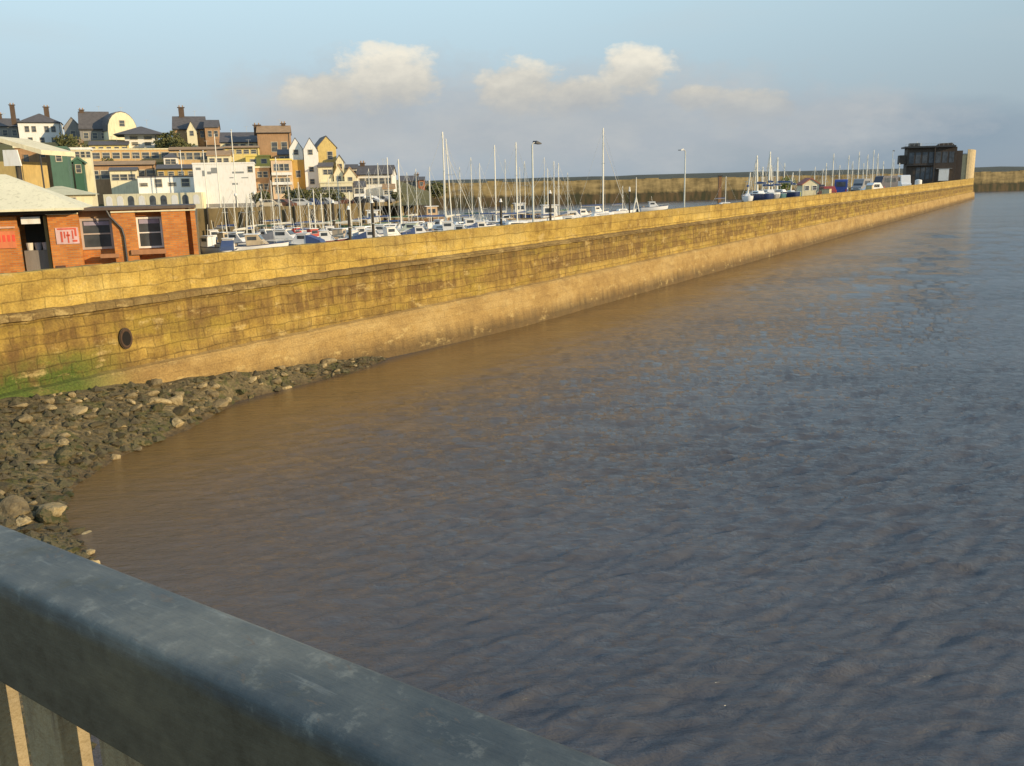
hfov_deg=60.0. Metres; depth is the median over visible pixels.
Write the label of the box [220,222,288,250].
motor boat
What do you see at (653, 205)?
motor boat
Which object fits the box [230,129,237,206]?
flagpole
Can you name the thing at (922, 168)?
window
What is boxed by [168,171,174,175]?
window
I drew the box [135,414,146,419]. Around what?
rock
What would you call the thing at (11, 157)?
sign board
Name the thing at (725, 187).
sailing boat
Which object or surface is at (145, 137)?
window
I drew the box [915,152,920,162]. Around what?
window
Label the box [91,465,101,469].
rock
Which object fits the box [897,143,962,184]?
pier building
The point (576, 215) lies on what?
motor boat
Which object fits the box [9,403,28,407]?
rock
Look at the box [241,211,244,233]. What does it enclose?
fender pile
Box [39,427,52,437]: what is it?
rock
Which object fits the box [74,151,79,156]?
window
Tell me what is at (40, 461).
rock
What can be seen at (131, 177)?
window
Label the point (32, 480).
rock
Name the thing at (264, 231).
motor boat
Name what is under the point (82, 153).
window
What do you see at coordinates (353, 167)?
white house
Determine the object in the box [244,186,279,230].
sailing boat
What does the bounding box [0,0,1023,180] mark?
sky
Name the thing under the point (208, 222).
fender pile
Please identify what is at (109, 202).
arch window
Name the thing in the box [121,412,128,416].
rock
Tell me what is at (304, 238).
motor boat
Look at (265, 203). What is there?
parked car
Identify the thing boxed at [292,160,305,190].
ochre house
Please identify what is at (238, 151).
window
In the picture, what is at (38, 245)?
tub
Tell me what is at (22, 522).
boulder
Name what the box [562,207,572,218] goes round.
motor boat
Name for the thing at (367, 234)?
motor boat
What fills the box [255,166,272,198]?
brown building
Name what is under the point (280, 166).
window
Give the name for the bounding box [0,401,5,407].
rock
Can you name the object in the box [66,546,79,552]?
rock
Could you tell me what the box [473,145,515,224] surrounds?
sailing boat
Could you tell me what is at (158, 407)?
rock
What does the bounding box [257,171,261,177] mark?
window
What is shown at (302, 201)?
parked car
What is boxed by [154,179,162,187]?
window
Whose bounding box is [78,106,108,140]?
mansard house
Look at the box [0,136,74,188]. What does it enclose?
canopy building
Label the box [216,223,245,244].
motor boat
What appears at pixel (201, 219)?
quay wall
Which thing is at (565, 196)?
sailing boat
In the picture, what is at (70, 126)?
terrace house
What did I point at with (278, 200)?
sailing boat
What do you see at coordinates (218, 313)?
harbour wall
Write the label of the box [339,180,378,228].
sailing boat
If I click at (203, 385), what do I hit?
rock
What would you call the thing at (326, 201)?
parked car
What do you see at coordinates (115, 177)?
window
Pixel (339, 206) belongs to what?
sailing boat
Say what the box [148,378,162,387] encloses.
rock
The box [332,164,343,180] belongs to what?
gabled cottage
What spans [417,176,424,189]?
brick end house
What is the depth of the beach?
26.88 m
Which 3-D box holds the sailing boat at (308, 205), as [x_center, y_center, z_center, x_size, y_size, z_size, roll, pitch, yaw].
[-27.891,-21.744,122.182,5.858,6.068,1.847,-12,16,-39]
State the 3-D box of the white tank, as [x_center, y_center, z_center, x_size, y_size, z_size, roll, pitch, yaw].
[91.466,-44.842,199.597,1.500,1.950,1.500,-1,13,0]
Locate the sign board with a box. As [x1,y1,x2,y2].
[2,150,21,179]
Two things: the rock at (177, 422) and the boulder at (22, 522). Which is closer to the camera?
the boulder at (22, 522)
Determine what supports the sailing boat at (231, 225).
on the water
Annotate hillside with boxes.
[0,140,431,205]
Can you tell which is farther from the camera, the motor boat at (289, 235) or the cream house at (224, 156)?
the cream house at (224, 156)
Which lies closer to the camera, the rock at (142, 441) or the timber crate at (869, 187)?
the rock at (142, 441)
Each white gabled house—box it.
[288,138,303,159]
[303,138,318,197]
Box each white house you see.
[162,153,178,163]
[345,164,357,176]
[382,184,395,198]
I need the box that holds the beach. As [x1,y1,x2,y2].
[0,356,385,765]
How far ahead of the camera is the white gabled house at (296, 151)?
172.13 m
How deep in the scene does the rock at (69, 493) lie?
22.47 m
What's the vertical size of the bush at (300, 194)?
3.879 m
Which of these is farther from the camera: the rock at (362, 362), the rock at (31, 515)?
the rock at (362, 362)
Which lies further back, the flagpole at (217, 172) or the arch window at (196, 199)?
the arch window at (196, 199)
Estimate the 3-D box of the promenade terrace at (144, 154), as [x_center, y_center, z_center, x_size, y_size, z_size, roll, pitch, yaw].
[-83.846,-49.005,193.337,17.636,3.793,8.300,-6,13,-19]
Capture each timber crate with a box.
[822,189,831,193]
[866,185,873,189]
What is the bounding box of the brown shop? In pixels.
[93,154,156,204]
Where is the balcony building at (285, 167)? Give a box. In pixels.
[270,158,293,198]
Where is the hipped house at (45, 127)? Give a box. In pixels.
[8,103,63,141]
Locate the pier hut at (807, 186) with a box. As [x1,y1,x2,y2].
[797,178,820,195]
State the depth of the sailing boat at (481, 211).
147.46 m
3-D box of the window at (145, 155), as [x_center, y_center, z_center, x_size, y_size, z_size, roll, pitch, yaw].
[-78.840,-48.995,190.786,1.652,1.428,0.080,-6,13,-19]
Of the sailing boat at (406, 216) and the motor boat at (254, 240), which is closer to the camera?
the motor boat at (254, 240)
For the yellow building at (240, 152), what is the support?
on the hillside
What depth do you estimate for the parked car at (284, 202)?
150.83 m
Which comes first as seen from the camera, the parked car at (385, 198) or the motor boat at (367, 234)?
the motor boat at (367, 234)
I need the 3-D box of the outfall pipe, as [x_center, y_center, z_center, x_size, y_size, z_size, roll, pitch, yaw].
[-12.895,-1.489,29.620,0.080,0.720,0.490,6,15,31]
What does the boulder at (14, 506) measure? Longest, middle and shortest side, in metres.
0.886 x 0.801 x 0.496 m
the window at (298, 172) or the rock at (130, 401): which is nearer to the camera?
the rock at (130, 401)
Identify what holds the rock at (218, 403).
on the beach
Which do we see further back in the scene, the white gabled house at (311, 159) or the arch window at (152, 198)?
the white gabled house at (311, 159)
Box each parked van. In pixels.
[834,179,847,192]
[851,179,871,190]
[873,176,897,187]
[897,175,910,185]
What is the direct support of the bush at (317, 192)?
on the town ground
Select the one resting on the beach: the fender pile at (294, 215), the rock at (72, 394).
the rock at (72, 394)
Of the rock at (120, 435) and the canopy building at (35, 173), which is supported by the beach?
the rock at (120, 435)
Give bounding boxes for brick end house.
[400,172,418,187]
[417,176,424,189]
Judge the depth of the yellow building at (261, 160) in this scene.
176.45 m
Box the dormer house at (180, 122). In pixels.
[172,105,205,146]
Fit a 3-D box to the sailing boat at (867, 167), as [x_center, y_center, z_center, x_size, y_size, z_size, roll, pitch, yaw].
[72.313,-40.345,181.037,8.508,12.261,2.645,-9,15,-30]
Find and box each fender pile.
[206,208,209,229]
[226,208,228,231]
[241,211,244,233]
[293,206,296,226]
[325,204,327,225]
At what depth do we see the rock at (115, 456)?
25.50 m
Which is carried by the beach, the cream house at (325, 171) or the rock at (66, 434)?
the rock at (66, 434)
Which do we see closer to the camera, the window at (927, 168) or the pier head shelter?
the window at (927, 168)
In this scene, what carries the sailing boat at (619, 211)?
on the water
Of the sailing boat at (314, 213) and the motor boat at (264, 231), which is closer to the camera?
the motor boat at (264, 231)
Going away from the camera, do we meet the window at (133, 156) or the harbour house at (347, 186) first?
the harbour house at (347, 186)
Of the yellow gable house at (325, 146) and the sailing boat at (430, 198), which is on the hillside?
the yellow gable house at (325, 146)
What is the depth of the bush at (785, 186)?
135.53 m
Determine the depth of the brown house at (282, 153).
176.31 m
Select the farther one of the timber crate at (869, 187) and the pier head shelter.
the pier head shelter
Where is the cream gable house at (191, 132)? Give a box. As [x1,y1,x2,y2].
[185,120,197,146]
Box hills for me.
[425,166,1023,183]
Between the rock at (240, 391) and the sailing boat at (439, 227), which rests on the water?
the sailing boat at (439, 227)
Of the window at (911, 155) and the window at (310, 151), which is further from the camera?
the window at (911, 155)
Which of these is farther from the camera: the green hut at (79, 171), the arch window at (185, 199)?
the arch window at (185, 199)
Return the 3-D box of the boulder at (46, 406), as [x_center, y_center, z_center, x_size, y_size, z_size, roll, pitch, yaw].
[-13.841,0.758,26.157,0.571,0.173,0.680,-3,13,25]
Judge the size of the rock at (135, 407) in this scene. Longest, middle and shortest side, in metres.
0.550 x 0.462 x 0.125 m
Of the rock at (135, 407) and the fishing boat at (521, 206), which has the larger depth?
the fishing boat at (521, 206)
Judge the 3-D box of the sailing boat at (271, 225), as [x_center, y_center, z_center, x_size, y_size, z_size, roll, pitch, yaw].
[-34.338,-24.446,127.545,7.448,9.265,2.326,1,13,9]
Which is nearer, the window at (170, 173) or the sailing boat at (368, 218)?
the sailing boat at (368, 218)
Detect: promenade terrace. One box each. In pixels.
[92,148,168,161]
[168,141,223,163]
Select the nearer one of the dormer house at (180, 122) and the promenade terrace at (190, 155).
the promenade terrace at (190, 155)
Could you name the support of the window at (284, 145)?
in the tall brick house at (271, 140)
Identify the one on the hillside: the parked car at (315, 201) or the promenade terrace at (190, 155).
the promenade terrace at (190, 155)
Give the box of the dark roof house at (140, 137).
[113,121,164,147]
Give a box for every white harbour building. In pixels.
[137,175,194,193]
[192,162,256,207]
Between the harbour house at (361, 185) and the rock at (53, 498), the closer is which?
the rock at (53, 498)
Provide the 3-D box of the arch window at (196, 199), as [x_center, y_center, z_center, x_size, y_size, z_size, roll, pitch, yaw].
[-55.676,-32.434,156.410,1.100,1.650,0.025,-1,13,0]
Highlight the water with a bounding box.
[65,190,1023,765]
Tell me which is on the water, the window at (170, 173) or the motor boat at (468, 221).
the motor boat at (468, 221)
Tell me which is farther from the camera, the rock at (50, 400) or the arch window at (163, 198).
the arch window at (163, 198)
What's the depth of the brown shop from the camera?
172.53 m
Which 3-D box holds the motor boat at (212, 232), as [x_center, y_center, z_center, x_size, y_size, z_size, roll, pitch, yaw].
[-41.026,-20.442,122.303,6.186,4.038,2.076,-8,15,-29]
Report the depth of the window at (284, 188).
165.84 m
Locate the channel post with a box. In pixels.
[717,175,722,201]
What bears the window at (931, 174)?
in the pier building at (941, 162)
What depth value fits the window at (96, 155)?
187.65 m
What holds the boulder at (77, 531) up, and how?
on the beach
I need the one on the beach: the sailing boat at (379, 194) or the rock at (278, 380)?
the rock at (278, 380)
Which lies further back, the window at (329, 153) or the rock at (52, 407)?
the window at (329, 153)
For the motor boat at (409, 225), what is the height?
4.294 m
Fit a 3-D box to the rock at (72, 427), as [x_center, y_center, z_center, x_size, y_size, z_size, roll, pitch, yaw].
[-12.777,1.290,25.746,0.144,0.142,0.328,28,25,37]
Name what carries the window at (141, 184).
in the white harbour building at (168, 184)
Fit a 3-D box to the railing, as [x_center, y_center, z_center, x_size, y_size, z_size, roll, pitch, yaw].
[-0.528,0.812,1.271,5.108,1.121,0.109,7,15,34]
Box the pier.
[425,170,1023,207]
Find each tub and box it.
[26,243,32,249]
[34,242,41,249]
[42,242,46,249]
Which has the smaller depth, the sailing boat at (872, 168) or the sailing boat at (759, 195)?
the sailing boat at (759, 195)
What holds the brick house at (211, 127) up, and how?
on the hillside
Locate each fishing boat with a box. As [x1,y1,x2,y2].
[341,188,391,227]
[398,182,449,221]
[506,167,545,217]
[506,169,573,221]
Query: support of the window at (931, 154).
in the pier building at (941, 162)
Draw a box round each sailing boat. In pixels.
[213,195,237,231]
[216,190,256,232]
[233,194,258,233]
[240,193,264,232]
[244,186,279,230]
[254,180,291,228]
[255,157,306,232]
[268,174,307,231]
[285,183,316,228]
[295,203,321,230]
[296,190,335,229]
[304,193,335,229]
[308,178,344,227]
[325,174,355,229]
[332,191,368,229]
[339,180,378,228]
[353,169,389,227]
[359,163,398,223]
[363,159,419,225]
[376,159,431,231]
[386,172,428,224]
[405,169,428,223]
[412,167,449,225]
[415,132,476,230]
[443,139,458,223]
[446,167,477,223]
[453,157,488,223]
[462,163,504,221]
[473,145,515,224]
[478,197,487,220]
[487,161,515,220]
[489,142,538,224]
[518,161,534,217]
[524,159,556,215]
[534,161,572,219]
[548,163,575,213]
[557,173,578,210]
[577,128,626,216]
[609,186,635,213]
[710,177,736,204]
[741,172,753,201]
[746,155,773,200]
[755,167,779,198]
[758,157,800,197]
[761,152,780,193]
[767,166,786,197]
[787,173,800,195]
[824,154,837,185]
[848,163,854,186]
[850,152,862,182]
[863,155,871,178]
[864,152,875,180]
[872,154,878,182]
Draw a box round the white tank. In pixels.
[915,179,921,184]
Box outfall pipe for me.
[119,328,132,348]
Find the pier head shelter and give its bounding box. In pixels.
[961,149,975,178]
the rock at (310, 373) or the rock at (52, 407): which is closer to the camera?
the rock at (52, 407)
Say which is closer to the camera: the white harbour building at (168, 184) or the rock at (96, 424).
the rock at (96, 424)
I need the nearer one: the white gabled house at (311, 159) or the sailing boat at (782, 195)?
the sailing boat at (782, 195)
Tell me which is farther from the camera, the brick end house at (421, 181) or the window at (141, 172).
the brick end house at (421, 181)
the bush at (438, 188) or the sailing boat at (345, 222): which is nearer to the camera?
the sailing boat at (345, 222)
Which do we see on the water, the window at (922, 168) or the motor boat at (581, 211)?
the motor boat at (581, 211)
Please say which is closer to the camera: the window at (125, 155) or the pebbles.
the pebbles
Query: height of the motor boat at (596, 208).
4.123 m
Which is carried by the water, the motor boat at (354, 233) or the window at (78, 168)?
the motor boat at (354, 233)
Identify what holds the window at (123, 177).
in the cream house at (123, 180)
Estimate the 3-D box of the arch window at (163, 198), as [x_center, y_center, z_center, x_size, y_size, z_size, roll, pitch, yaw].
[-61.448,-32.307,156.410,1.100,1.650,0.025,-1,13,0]
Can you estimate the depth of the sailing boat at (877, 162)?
184.99 m
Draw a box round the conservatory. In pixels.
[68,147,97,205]
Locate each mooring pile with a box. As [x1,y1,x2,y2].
[331,200,335,227]
[346,206,351,239]
[370,199,374,236]
[499,199,502,224]
[549,190,551,219]
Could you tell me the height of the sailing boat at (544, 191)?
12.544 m
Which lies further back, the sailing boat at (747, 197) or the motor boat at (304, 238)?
the sailing boat at (747, 197)
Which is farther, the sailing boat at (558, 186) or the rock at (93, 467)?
the sailing boat at (558, 186)
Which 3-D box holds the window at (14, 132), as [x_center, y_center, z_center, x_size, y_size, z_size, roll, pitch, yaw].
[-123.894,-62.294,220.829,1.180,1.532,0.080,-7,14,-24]
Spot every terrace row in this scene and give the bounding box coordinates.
[88,135,128,148]
[156,162,192,175]
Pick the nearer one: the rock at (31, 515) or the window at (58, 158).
the rock at (31, 515)
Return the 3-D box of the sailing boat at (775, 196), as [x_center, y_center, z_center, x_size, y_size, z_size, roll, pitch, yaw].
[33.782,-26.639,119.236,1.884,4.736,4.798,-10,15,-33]
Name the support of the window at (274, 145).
in the tall brick house at (271, 140)
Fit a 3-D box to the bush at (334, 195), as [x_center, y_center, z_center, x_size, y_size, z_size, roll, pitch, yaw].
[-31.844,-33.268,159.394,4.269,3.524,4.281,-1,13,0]
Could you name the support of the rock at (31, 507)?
on the beach
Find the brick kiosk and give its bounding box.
[0,174,198,272]
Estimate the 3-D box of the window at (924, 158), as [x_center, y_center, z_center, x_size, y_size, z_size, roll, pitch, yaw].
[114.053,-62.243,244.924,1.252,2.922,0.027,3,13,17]
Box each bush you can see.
[53,132,87,146]
[100,157,113,160]
[153,130,183,147]
[171,139,195,146]
[249,190,271,203]
[282,188,311,199]
[304,187,327,200]
[326,188,345,200]
[391,191,403,200]
[425,181,447,197]
[778,176,795,190]
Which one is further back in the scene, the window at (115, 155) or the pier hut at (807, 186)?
the window at (115, 155)
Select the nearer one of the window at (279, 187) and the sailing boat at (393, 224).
the sailing boat at (393, 224)
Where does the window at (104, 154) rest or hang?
in the promenade terrace at (144, 154)
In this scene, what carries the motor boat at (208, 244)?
on the water
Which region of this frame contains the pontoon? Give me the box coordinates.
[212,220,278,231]
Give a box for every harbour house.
[319,181,352,199]
[353,181,365,196]
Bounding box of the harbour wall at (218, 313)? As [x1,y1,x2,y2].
[0,178,974,398]
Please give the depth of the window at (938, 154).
243.97 m
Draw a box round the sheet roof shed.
[46,186,96,205]
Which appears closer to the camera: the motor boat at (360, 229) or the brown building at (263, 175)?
the motor boat at (360, 229)
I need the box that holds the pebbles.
[0,356,385,557]
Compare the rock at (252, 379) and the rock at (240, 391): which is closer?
the rock at (240, 391)
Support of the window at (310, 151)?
in the white gabled house at (311, 159)
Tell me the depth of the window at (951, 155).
242.99 m
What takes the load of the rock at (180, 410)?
on the beach
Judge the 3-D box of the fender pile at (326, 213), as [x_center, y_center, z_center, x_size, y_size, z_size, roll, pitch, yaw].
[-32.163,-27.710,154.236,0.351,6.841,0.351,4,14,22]
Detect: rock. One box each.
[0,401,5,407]
[0,470,9,473]
[0,482,12,492]
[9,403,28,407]
[15,414,32,422]
[20,523,43,532]
[23,494,37,498]
[25,404,37,409]
[25,511,35,519]
[28,459,47,463]
[28,478,35,482]
[29,505,36,510]
[35,508,62,524]
[38,442,54,449]
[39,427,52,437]
[42,398,54,403]
[43,476,52,481]
[44,495,66,502]
[47,526,61,531]
[48,405,56,409]
[55,444,75,460]
[56,432,70,437]
[56,459,68,465]
[58,438,69,445]
[61,490,73,496]
[62,494,70,501]
[64,417,75,421]
[66,425,77,428]
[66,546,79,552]
[68,392,75,397]
[69,459,83,463]
[70,406,87,416]
[70,441,84,450]
[83,414,97,418]
[84,441,98,445]
[85,549,94,554]
[88,455,97,460]
[90,421,104,427]
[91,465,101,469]
[97,393,108,397]
[110,454,120,459]
[111,441,122,446]
[115,433,125,438]
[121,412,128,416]
[124,392,137,398]
[126,399,135,404]
[129,404,141,410]
[133,437,152,445]
[133,446,141,450]
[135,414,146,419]
[146,390,159,395]
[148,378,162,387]
[149,397,171,403]
[152,403,165,410]
[158,392,170,397]
[169,395,182,405]
[171,391,184,396]
[172,405,188,415]
[172,418,184,427]
[196,383,206,388]
[198,376,209,379]
[208,391,218,397]
[210,383,219,388]
[212,399,228,407]
[229,370,237,377]
[235,389,246,394]
[248,376,256,382]
[271,377,281,383]
[276,365,284,369]
[305,371,316,375]
[321,358,336,364]
[342,364,353,366]
[356,359,365,364]
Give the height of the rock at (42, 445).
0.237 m
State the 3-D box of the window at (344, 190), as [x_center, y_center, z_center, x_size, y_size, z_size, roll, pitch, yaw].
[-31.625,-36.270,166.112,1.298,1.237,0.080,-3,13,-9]
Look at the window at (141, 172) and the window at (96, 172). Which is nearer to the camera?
the window at (96, 172)
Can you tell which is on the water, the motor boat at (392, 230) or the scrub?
the motor boat at (392, 230)
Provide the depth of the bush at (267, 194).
152.64 m
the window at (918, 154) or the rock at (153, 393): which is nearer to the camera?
the rock at (153, 393)
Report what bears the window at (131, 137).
in the dark roof house at (140, 137)
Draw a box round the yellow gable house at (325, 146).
[315,136,337,172]
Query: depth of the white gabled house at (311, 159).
171.79 m
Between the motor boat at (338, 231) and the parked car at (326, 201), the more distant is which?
the parked car at (326, 201)
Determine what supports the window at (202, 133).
in the dormer house at (180, 122)
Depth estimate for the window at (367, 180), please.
177.27 m
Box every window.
[2,130,7,135]
[12,130,17,135]
[22,154,29,161]
[24,126,29,131]
[55,155,62,161]
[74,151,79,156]
[75,164,81,172]
[79,218,114,249]
[80,151,85,157]
[83,132,88,138]
[85,151,90,157]
[92,132,97,138]
[92,152,100,158]
[94,170,99,178]
[100,170,109,178]
[102,152,110,158]
[106,196,112,205]
[111,174,119,180]
[112,152,120,158]
[117,196,123,205]
[119,120,124,126]
[119,174,127,180]
[121,152,130,158]
[127,174,135,180]
[128,196,134,204]
[129,136,137,139]
[131,152,139,158]
[136,217,163,247]
[138,170,144,175]
[139,183,147,186]
[139,196,145,204]
[141,152,149,158]
[144,136,151,139]
[146,169,156,175]
[150,195,155,204]
[151,152,159,158]
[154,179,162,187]
[157,171,163,175]
[160,195,166,204]
[161,152,168,158]
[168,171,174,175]
[168,182,176,185]
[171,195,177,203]
[178,152,185,159]
[181,178,189,186]
[182,195,188,203]
[185,152,192,159]
[193,152,200,159]
[193,194,199,203]
[200,130,204,137]
[201,152,206,159]
[236,149,241,153]
[247,166,252,172]
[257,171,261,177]
[263,171,267,177]
[264,183,268,189]
[271,142,277,151]
[275,186,280,193]
[278,164,284,170]
[280,186,285,193]
[281,142,287,148]
[283,163,289,170]
[293,149,298,154]
[296,170,300,177]
[308,149,312,154]
[309,166,313,171]
[327,151,332,159]
[339,186,346,192]
[346,186,352,192]
[366,178,371,184]
[372,178,377,183]
[379,178,384,183]
[909,153,913,163]
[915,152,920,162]
[915,168,919,179]
[920,167,924,178]
[922,152,927,162]
[925,167,929,178]
[929,152,933,162]
[930,167,934,178]
[935,152,940,162]
[942,152,947,162]
[949,151,954,162]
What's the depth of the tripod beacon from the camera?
186.18 m
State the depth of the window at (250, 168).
159.33 m
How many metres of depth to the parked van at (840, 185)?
139.17 m
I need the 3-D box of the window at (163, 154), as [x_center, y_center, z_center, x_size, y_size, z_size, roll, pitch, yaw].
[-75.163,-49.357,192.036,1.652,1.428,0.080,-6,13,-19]
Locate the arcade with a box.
[103,192,205,208]
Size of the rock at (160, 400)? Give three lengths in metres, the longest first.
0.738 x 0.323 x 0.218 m
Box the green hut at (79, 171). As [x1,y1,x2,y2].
[71,156,87,190]
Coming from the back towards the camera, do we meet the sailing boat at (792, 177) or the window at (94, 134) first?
the window at (94, 134)
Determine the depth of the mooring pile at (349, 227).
110.08 m
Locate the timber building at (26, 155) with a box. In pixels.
[12,146,53,186]
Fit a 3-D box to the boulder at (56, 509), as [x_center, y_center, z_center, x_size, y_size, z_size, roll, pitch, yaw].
[-10.801,3.013,20.599,0.873,0.402,0.610,-17,19,-7]
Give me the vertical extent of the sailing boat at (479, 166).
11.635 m
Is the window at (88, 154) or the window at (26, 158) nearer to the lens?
the window at (26, 158)
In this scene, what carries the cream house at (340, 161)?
on the hillside
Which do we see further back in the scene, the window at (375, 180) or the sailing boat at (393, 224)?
the window at (375, 180)
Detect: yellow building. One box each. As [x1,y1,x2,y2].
[223,141,259,161]
[245,155,272,192]
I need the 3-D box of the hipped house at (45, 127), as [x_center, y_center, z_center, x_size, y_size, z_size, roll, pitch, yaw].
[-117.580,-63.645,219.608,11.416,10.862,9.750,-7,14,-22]
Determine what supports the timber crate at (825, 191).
on the pier deck
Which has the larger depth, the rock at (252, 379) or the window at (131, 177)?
the window at (131, 177)
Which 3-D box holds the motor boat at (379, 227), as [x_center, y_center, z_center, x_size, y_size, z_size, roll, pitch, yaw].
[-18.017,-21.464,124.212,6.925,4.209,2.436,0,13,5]
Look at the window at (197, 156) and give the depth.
185.78 m
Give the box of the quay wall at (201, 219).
[195,201,419,253]
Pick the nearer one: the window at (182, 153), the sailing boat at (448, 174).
the sailing boat at (448, 174)
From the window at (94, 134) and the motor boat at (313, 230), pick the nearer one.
the motor boat at (313, 230)
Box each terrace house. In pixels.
[0,112,19,137]
[63,117,79,138]
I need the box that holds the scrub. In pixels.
[530,175,808,181]
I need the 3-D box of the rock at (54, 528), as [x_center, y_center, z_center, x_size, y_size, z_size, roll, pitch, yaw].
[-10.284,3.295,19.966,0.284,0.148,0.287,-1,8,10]
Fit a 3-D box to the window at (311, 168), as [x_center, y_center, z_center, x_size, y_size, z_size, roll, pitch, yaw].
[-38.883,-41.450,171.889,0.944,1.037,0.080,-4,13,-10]
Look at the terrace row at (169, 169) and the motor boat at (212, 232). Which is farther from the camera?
the terrace row at (169, 169)
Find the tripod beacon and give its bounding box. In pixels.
[632,177,639,211]
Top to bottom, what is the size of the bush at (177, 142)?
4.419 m
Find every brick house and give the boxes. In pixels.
[204,120,220,146]
[252,121,291,158]
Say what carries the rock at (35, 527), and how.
on the beach
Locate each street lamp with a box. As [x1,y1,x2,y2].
[531,141,541,221]
[678,148,685,206]
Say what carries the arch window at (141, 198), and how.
in the arcade
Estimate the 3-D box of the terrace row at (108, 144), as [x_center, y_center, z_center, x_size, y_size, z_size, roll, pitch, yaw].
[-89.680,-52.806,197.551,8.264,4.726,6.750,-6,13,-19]
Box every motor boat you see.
[200,221,218,239]
[200,224,220,253]
[216,222,228,241]
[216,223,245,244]
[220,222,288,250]
[220,231,237,251]
[259,220,272,234]
[261,218,319,242]
[272,218,285,230]
[275,229,325,245]
[287,218,303,232]
[305,220,331,237]
[318,220,348,241]
[324,219,352,234]
[332,223,345,238]
[343,230,358,239]
[353,222,396,238]
[354,218,383,235]
[368,217,407,233]
[381,220,411,236]
[395,217,437,231]
[396,217,407,228]
[402,216,442,234]
[420,212,442,226]
[424,212,475,230]
[424,213,434,228]
[454,216,467,228]
[463,210,495,225]
[468,213,495,227]
[489,206,509,222]
[558,203,596,217]
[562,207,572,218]
[575,202,597,215]
[587,201,608,213]
[637,196,668,211]
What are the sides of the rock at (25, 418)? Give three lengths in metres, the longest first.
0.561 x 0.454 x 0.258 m
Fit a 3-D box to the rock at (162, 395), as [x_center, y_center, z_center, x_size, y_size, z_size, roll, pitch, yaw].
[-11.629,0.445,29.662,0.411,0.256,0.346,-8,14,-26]
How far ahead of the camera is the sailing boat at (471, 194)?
142.64 m
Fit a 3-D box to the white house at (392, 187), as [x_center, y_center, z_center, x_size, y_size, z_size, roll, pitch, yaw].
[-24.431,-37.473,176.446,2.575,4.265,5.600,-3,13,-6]
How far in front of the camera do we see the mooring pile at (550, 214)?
125.49 m
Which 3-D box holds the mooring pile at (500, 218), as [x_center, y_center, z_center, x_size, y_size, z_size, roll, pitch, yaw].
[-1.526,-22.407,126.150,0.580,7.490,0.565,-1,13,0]
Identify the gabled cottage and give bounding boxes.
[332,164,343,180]
[343,167,357,197]
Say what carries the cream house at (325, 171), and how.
on the hillside
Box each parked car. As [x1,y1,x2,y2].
[256,199,281,206]
[273,199,296,205]
[291,198,312,204]
[307,198,323,204]
[317,198,337,203]
[332,197,353,203]
[352,196,375,202]
[368,196,383,201]
[377,196,394,203]
[817,186,836,193]
[860,183,884,189]
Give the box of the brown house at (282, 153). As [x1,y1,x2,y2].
[277,149,289,158]
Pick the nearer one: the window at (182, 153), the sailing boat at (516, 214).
the sailing boat at (516, 214)
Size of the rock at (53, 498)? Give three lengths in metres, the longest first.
0.520 x 0.350 x 0.328 m
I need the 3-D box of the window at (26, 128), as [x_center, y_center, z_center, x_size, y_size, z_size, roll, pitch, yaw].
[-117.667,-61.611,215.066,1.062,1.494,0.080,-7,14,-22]
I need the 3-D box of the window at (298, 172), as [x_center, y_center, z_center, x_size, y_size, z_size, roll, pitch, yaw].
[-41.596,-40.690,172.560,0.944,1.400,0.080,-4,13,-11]
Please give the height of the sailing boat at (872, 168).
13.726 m
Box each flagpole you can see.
[202,150,210,207]
[213,134,222,207]
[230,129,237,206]
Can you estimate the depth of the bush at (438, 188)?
254.49 m
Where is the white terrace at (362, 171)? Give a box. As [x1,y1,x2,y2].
[356,161,396,195]
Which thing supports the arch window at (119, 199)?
in the arcade
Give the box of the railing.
[0,525,615,765]
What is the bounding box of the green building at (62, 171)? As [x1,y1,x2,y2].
[50,146,74,188]
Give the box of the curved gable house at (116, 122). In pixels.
[102,107,135,139]
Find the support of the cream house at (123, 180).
on the hillside
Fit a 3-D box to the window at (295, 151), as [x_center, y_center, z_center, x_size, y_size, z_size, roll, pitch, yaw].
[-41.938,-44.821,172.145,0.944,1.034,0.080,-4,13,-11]
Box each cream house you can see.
[108,167,138,193]
[206,150,232,162]
[317,162,333,187]
[334,155,345,180]
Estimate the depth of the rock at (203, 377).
31.63 m
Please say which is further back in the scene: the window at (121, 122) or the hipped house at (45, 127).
the hipped house at (45, 127)
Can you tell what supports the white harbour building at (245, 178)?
on the town ground
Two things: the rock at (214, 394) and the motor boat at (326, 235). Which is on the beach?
the rock at (214, 394)
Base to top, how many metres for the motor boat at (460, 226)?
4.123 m
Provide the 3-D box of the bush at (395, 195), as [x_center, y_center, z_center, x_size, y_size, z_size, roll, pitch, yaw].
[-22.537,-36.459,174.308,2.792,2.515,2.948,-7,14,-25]
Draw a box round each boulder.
[0,495,30,517]
[15,516,31,526]
[36,404,50,411]
[36,502,66,516]
[67,527,84,534]
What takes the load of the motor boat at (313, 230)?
on the water
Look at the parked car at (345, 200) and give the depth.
158.75 m
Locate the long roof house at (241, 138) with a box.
[219,129,257,149]
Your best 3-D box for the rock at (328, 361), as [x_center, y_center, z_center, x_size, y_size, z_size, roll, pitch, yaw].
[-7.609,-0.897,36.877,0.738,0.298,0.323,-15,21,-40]
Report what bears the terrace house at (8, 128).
on the hillside
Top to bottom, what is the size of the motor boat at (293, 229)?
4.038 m
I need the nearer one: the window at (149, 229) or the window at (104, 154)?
the window at (149, 229)

